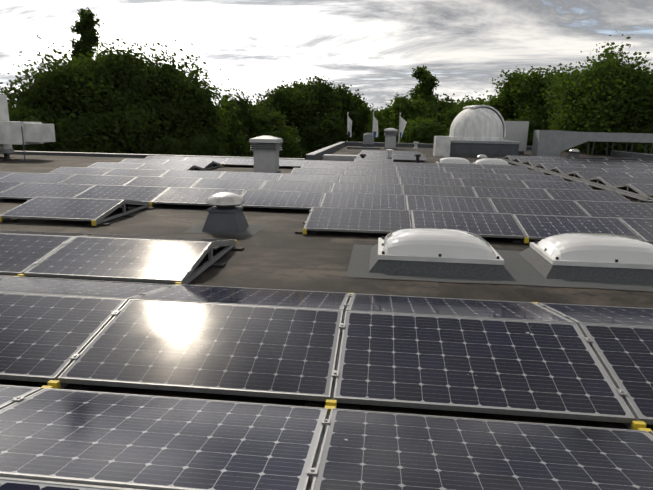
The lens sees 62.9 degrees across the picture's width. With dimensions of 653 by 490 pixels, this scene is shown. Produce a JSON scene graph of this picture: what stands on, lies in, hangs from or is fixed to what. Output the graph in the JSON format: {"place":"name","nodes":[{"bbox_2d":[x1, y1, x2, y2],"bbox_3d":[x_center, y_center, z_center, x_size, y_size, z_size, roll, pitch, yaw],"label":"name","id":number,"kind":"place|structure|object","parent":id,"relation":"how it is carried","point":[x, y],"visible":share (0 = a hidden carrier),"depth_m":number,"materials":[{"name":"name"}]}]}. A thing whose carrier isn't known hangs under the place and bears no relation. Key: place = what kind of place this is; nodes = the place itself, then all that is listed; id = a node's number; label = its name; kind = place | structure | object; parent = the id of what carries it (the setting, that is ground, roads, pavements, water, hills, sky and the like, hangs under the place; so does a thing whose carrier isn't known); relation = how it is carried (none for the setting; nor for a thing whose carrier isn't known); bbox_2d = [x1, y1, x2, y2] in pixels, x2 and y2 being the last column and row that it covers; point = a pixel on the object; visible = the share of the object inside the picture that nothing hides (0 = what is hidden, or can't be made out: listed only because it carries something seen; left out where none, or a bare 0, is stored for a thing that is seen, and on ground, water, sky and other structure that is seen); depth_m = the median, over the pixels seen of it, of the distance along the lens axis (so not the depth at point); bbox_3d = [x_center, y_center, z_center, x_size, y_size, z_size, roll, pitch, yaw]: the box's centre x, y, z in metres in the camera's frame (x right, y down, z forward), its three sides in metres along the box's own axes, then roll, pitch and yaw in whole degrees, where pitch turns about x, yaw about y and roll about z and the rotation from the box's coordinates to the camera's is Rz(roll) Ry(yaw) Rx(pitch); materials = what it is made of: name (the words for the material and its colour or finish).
{"place":"outdoors","nodes":[
{"label":"outdoors","id":0,"kind":"place"},
{"bbox_2d":[0,0,652,110],"label":"sky","id":1,"kind":"structure","parent":0,"point":[373,47],"materials":[{"name":"white"}]},
{"label":"ground","id":2,"kind":"structure","parent":0,"visible":0},
{"bbox_2d":[0,74,21,109],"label":"tree","id":3,"kind":"object","parent":2,"relation":"on","point":[12,93],"visible":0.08,"depth_m":32.47,"materials":[{"name":"green plant"}]},
{"bbox_2d":[4,92,51,120],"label":"tree","id":4,"kind":"object","parent":2,"relation":"on","point":[14,108],"depth_m":29.91,"materials":[{"name":"green plant"}]},
{"bbox_2d":[8,99,66,151],"bbox_3d":[-17.457,-3.319,29.689,7.101,10.067,6.372,-7,15,-32],"label":"tree","id":5,"kind":"object","parent":2,"relation":"on","point":[39,117],"visible":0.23,"depth_m":29.63,"materials":[{"name":"green plant"}]},
{"bbox_2d":[8,98,72,140],"bbox_3d":[-17.369,-4.088,33.551,6.327,9.910,7.012,-8,16,-36],"label":"tree","id":6,"kind":"object","parent":2,"relation":"on","point":[27,110],"visible":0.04,"depth_m":31.08,"materials":[{"name":"green plant"}]},
{"bbox_2d":[0,35,130,122],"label":"tree","id":7,"kind":"object","parent":2,"relation":"on","point":[23,94],"visible":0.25,"depth_m":32.28,"materials":[{"name":"green plant"}]},
{"bbox_2d":[40,103,129,152],"bbox_3d":[-14.095,-3.433,31.489,6.523,9.637,5.976,2,13,5],"label":"tree","id":8,"kind":"object","parent":2,"relation":"on","point":[82,137],"visible":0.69,"depth_m":29.23,"materials":[{"name":"green plant"}]},
{"bbox_2d":[68,7,104,62],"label":"tree","id":9,"kind":"object","parent":2,"relation":"on","point":[85,29],"visible":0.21,"depth_m":46.22,"materials":[{"name":"green plant"}]},
{"bbox_2d":[19,42,171,124],"bbox_3d":[-14.978,-6.414,35.467,12.040,13.703,9.046,13,17,43],"label":"tree","id":10,"kind":"object","parent":2,"relation":"on","point":[116,91],"visible":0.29,"depth_m":32.21,"materials":[{"name":"green plant"}]},
{"bbox_2d":[65,102,199,155],"bbox_3d":[-11.082,-3.623,32.308,6.820,9.799,5.866,2,13,5],"label":"tree","id":11,"kind":"object","parent":2,"relation":"on","point":[135,134],"visible":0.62,"depth_m":30.87,"materials":[{"name":"green plant"}]},
{"bbox_2d":[55,32,216,138],"bbox_3d":[-12.303,-6.698,35.701,9.273,14.270,10.238,12,16,39],"label":"tree","id":12,"kind":"object","parent":2,"relation":"on","point":[112,70],"visible":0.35,"depth_m":33.04,"materials":[{"name":"green plant"}]},
{"bbox_2d":[99,53,243,148],"bbox_3d":[-11.090,-6.064,35.675,10.270,13.092,9.198,2,13,5],"label":"tree","id":13,"kind":"object","parent":2,"relation":"on","point":[197,102],"visible":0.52,"depth_m":33.77,"materials":[{"name":"green plant"}]},
{"bbox_2d":[170,123,235,155],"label":"tree","id":14,"kind":"object","parent":2,"relation":"on","point":[203,144],"visible":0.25,"depth_m":33.19,"materials":[{"name":"green plant"}]},
{"bbox_2d":[206,111,232,141],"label":"tree","id":15,"kind":"object","parent":2,"relation":"on","point":[226,128],"depth_m":37.66,"materials":[{"name":"green plant"}]},
{"bbox_2d":[215,110,254,156],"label":"tree","id":16,"kind":"object","parent":2,"relation":"on","point":[239,145],"visible":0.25,"depth_m":39.34,"materials":[{"name":"green plant"}]},
{"bbox_2d":[219,106,254,135],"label":"tree","id":17,"kind":"object","parent":2,"relation":"on","point":[241,116],"visible":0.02,"depth_m":41.58,"materials":[{"name":"green plant"}]},
{"bbox_2d":[217,85,264,140],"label":"tree","id":18,"kind":"object","parent":2,"relation":"on","point":[240,102],"visible":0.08,"depth_m":42.08,"materials":[{"name":"green plant"}]},
{"bbox_2d":[244,102,292,133],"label":"tree","id":19,"kind":"object","parent":2,"relation":"on","point":[260,107],"depth_m":45.39,"materials":[{"name":"green plant"}]},
{"bbox_2d":[244,107,309,157],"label":"tree","id":20,"kind":"object","parent":2,"relation":"on","point":[290,148],"visible":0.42,"depth_m":42.63,"materials":[{"name":"green plant"}]},
{"bbox_2d":[252,80,317,145],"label":"tree","id":21,"kind":"object","parent":2,"relation":"on","point":[293,105],"visible":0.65,"depth_m":49.79,"materials":[{"name":"green plant"}]},
{"bbox_2d":[275,75,348,159],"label":"tree","id":22,"kind":"object","parent":2,"relation":"on","point":[323,98],"visible":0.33,"depth_m":53.17,"materials":[{"name":"green plant"}]},
{"bbox_2d":[295,108,354,157],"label":"tree","id":23,"kind":"object","parent":2,"relation":"on","point":[318,134],"visible":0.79,"depth_m":49.66,"materials":[{"name":"green plant"}]},
{"bbox_2d":[0,142,652,426],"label":"building roof","id":24,"kind":"structure","parent":2,"relation":"on","point":[276,252],"depth_m":6.92,"materials":[{"name":"grey concrete"}]},
{"bbox_2d":[0,94,55,160],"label":"air handling unit","id":25,"kind":"object","parent":24,"relation":"on","point":[19,133],"visible":0.92,"depth_m":21.58,"materials":[{"name":"white paint"}]},
{"bbox_2d":[182,192,265,235],"bbox_3d":[-1.581,-0.533,8.377,1.100,0.590,0.900,2,13,5],"label":"mushroom vent","id":26,"kind":"object","parent":24,"relation":"on","point":[225,216],"visible":1,"depth_m":8.17,"materials":[{"name":"grey metal"}]},
{"bbox_2d":[249,136,282,172],"bbox_3d":[-2.028,-3.054,18.058,0.960,1.261,0.960,2,13,5],"label":"vent chimney","id":27,"kind":"object","parent":24,"relation":"on","point":[266,149],"visible":1,"depth_m":17.72,"materials":[{"name":"grey metal"}]},
{"bbox_2d":[0,230,652,489],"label":"solar array","id":28,"kind":"object","parent":24,"relation":"on","point":[334,360],"visible":1,"depth_m":3.21,"materials":[{"name":"glass"}]},
{"bbox_2d":[0,156,652,243],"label":"solar array","id":29,"kind":"object","parent":24,"relation":"on","point":[524,204],"visible":0.96,"depth_m":10.87,"materials":[{"name":"glass"}]},
{"bbox_2d":[354,150,425,161],"bbox_3d":[3.239,-4.387,26.611,3.300,0.264,10.148,2,13,5],"label":"solar array","id":30,"kind":"object","parent":24,"relation":"on","point":[376,156],"visible":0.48,"depth_m":26.19,"materials":[{"name":"glass"}]},
{"bbox_2d":[386,149,393,157],"bbox_3d":[2.906,-4.080,24.521,0.340,0.640,0.340,2,13,5],"label":"vent pipe","id":31,"kind":"object","parent":24,"relation":"on","point":[389,151],"visible":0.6,"depth_m":24.41,"materials":[{"name":"white paint"}]},
{"bbox_2d":[384,128,397,148],"bbox_3d":[4.824,-8.027,40.228,1.040,1.556,1.040,2,13,5],"label":"vent chimney","id":32,"kind":"object","parent":24,"relation":"on","point":[390,138],"visible":0.94,"depth_m":39.84,"materials":[{"name":"grey metal"}]},
{"bbox_2d":[415,154,420,162],"bbox_3d":[4.238,-4.014,24.808,0.272,0.440,0.272,2,13,5],"label":"vent pipe","id":33,"kind":"object","parent":24,"relation":"on","point":[418,156],"visible":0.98,"depth_m":24.73,"materials":[{"name":"black metal"}]},
{"bbox_2d":[369,228,513,278],"bbox_3d":[1.348,0.026,6.556,1.640,0.415,1.260,2,13,5],"label":"skylight","id":34,"kind":"object","parent":24,"relation":"on","point":[437,252],"visible":1,"depth_m":6.13,"materials":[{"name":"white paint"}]},
{"bbox_2d":[436,157,471,163],"bbox_3d":[5.484,-3.560,22.957,2.317,0.415,1.962,2,13,5],"label":"skylight","id":35,"kind":"object","parent":24,"relation":"on","point":[452,160],"visible":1,"depth_m":22.60,"materials":[{"name":"white paint"}]},
{"bbox_2d":[433,105,520,157],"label":"observatory dome","id":36,"kind":"structure","parent":24,"relation":"on","point":[476,130],"depth_m":31.03,"materials":[{"name":"white paint"}]},
{"bbox_2d":[477,155,486,158],"bbox_3d":[7.192,-3.949,24.718,0.880,0.474,0.720,2,13,5],"label":"mushroom vent","id":37,"kind":"object","parent":24,"relation":"on","point":[481,156],"visible":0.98,"depth_m":24.53,"materials":[{"name":"white metal"}]},
{"bbox_2d":[323,121,652,160],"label":"roof plant ducts","id":38,"kind":"object","parent":24,"relation":"on","point":[552,143],"visible":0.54,"depth_m":33.15,"materials":[{"name":"grey metal"}]},
{"bbox_2d":[473,158,510,164],"bbox_3d":[7.094,-3.518,22.917,2.386,0.415,1.955,2,13,5],"label":"skylight","id":39,"kind":"object","parent":24,"relation":"on","point":[489,161],"visible":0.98,"depth_m":22.54,"materials":[{"name":"white paint"}]},
{"bbox_2d":[346,244,652,291],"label":"skylight flashing","id":40,"kind":"object","parent":24,"relation":"on","point":[521,270],"visible":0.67,"depth_m":5.93,"materials":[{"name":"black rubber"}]},
{"bbox_2d":[568,149,579,156],"bbox_3d":[14.712,-5.423,31.737,1.100,0.590,0.900,2,13,5],"label":"mushroom vent","id":41,"kind":"object","parent":24,"relation":"on","point":[573,153],"visible":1,"depth_m":31.53,"materials":[{"name":"white metal"}]},
{"bbox_2d":[499,158,652,202],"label":"cable tray","id":42,"kind":"object","parent":24,"relation":"on","point":[643,198],"visible":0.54,"depth_m":15.56,"materials":[{"name":"metal"}]},
{"bbox_2d":[503,155,652,195],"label":"solar array","id":43,"kind":"object","parent":24,"relation":"on","point":[636,175],"visible":0.85,"depth_m":19.87,"materials":[{"name":"glass"}]},
{"bbox_2d":[519,233,652,282],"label":"skylight","id":44,"kind":"object","parent":24,"relation":"on","point":[599,257],"visible":1,"depth_m":6.07,"materials":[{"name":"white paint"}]},
{"bbox_2d":[324,82,358,118],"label":"tree","id":45,"kind":"object","parent":2,"relation":"on","point":[344,100],"visible":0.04,"depth_m":57.05,"materials":[{"name":"green plant"}]},
{"bbox_2d":[347,112,352,141],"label":"flag","id":46,"kind":"object","parent":2,"relation":"on","point":[349,123],"visible":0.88,"depth_m":49.74,"materials":[{"name":"white fabric"}]},
{"bbox_2d":[337,85,375,141],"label":"tree","id":47,"kind":"object","parent":2,"relation":"on","point":[359,116],"visible":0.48,"depth_m":58.55,"materials":[{"name":"green plant"}]},
{"bbox_2d":[360,104,380,141],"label":"tree","id":48,"kind":"object","parent":2,"relation":"on","point":[374,109],"visible":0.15,"depth_m":75.57,"materials":[{"name":"green plant"}]},
{"bbox_2d":[372,112,377,136],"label":"flag","id":49,"kind":"object","parent":2,"relation":"on","point":[375,127],"visible":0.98,"depth_m":49.53,"materials":[{"name":"white fabric"}]},
{"bbox_2d":[364,102,403,142],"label":"tree","id":50,"kind":"object","parent":2,"relation":"on","point":[383,121],"visible":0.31,"depth_m":70.50,"materials":[{"name":"green plant"}]},
{"bbox_2d":[398,113,406,142],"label":"flag","id":51,"kind":"object","parent":2,"relation":"on","point":[402,123],"visible":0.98,"depth_m":49.28,"materials":[{"name":"white fabric"}]},
{"bbox_2d":[385,93,433,133],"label":"tree","id":52,"kind":"object","parent":2,"relation":"on","point":[404,106],"visible":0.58,"depth_m":61.52,"materials":[{"name":"green plant"}]},
{"bbox_2d":[396,114,446,143],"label":"tree","id":53,"kind":"object","parent":2,"relation":"on","point":[425,131],"visible":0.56,"depth_m":56.66,"materials":[{"name":"green plant"}]},
{"bbox_2d":[407,65,438,109],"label":"tree","id":54,"kind":"object","parent":2,"relation":"on","point":[426,81],"visible":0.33,"depth_m":63.74,"materials":[{"name":"green plant"}]},
{"bbox_2d":[412,93,458,135],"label":"tree","id":55,"kind":"object","parent":2,"relation":"on","point":[438,107],"visible":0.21,"depth_m":60.80,"materials":[{"name":"green plant"}]},
{"bbox_2d":[443,123,450,135],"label":"tree","id":56,"kind":"object","parent":2,"relation":"on","point":[448,133],"visible":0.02,"depth_m":55.16,"materials":[{"name":"green plant"}]},
{"bbox_2d":[439,92,482,131],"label":"tree","id":57,"kind":"object","parent":2,"relation":"on","point":[458,108],"visible":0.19,"depth_m":57.65,"materials":[{"name":"green plant"}]},
{"bbox_2d":[457,90,491,114],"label":"tree","id":58,"kind":"object","parent":2,"relation":"on","point":[480,102],"depth_m":54.59,"materials":[{"name":"green plant"}]},
{"bbox_2d":[478,66,534,120],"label":"tree","id":59,"kind":"object","parent":2,"relation":"on","point":[493,103],"visible":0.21,"depth_m":51.34,"materials":[{"name":"green plant"}]},
{"bbox_2d":[497,65,571,120],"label":"tree","id":60,"kind":"object","parent":2,"relation":"on","point":[529,87],"visible":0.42,"depth_m":48.52,"materials":[{"name":"green plant"}]},
{"bbox_2d":[516,106,557,145],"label":"tree","id":61,"kind":"object","parent":2,"relation":"on","point":[536,123],"visible":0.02,"depth_m":46.96,"materials":[{"name":"green plant"}]},
{"bbox_2d":[508,68,571,125],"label":"tree","id":62,"kind":"object","parent":2,"relation":"on","point":[536,108],"visible":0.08,"depth_m":48.03,"materials":[{"name":"green plant"}]},
{"bbox_2d":[540,62,584,151],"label":"tree","id":63,"kind":"object","parent":2,"relation":"on","point":[549,93],"depth_m":42.18,"materials":[{"name":"green plant"}]},
{"bbox_2d":[542,34,648,154],"bbox_3d":[20.892,-7.541,39.357,9.124,15.632,8.299,2,13,5],"label":"tree","id":64,"kind":"object","parent":2,"relation":"on","point":[566,89],"visible":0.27,"depth_m":37.94,"materials":[{"name":"green plant"}]},
{"bbox_2d":[551,46,652,154],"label":"tree","id":65,"kind":"object","parent":2,"relation":"on","point":[642,90],"visible":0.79,"depth_m":35.88,"materials":[{"name":"green plant"}]},
{"bbox_2d":[619,62,652,153],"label":"tree","id":66,"kind":"object","parent":2,"relation":"on","point":[641,126],"depth_m":36.41,"materials":[{"name":"green plant"}]}
]}

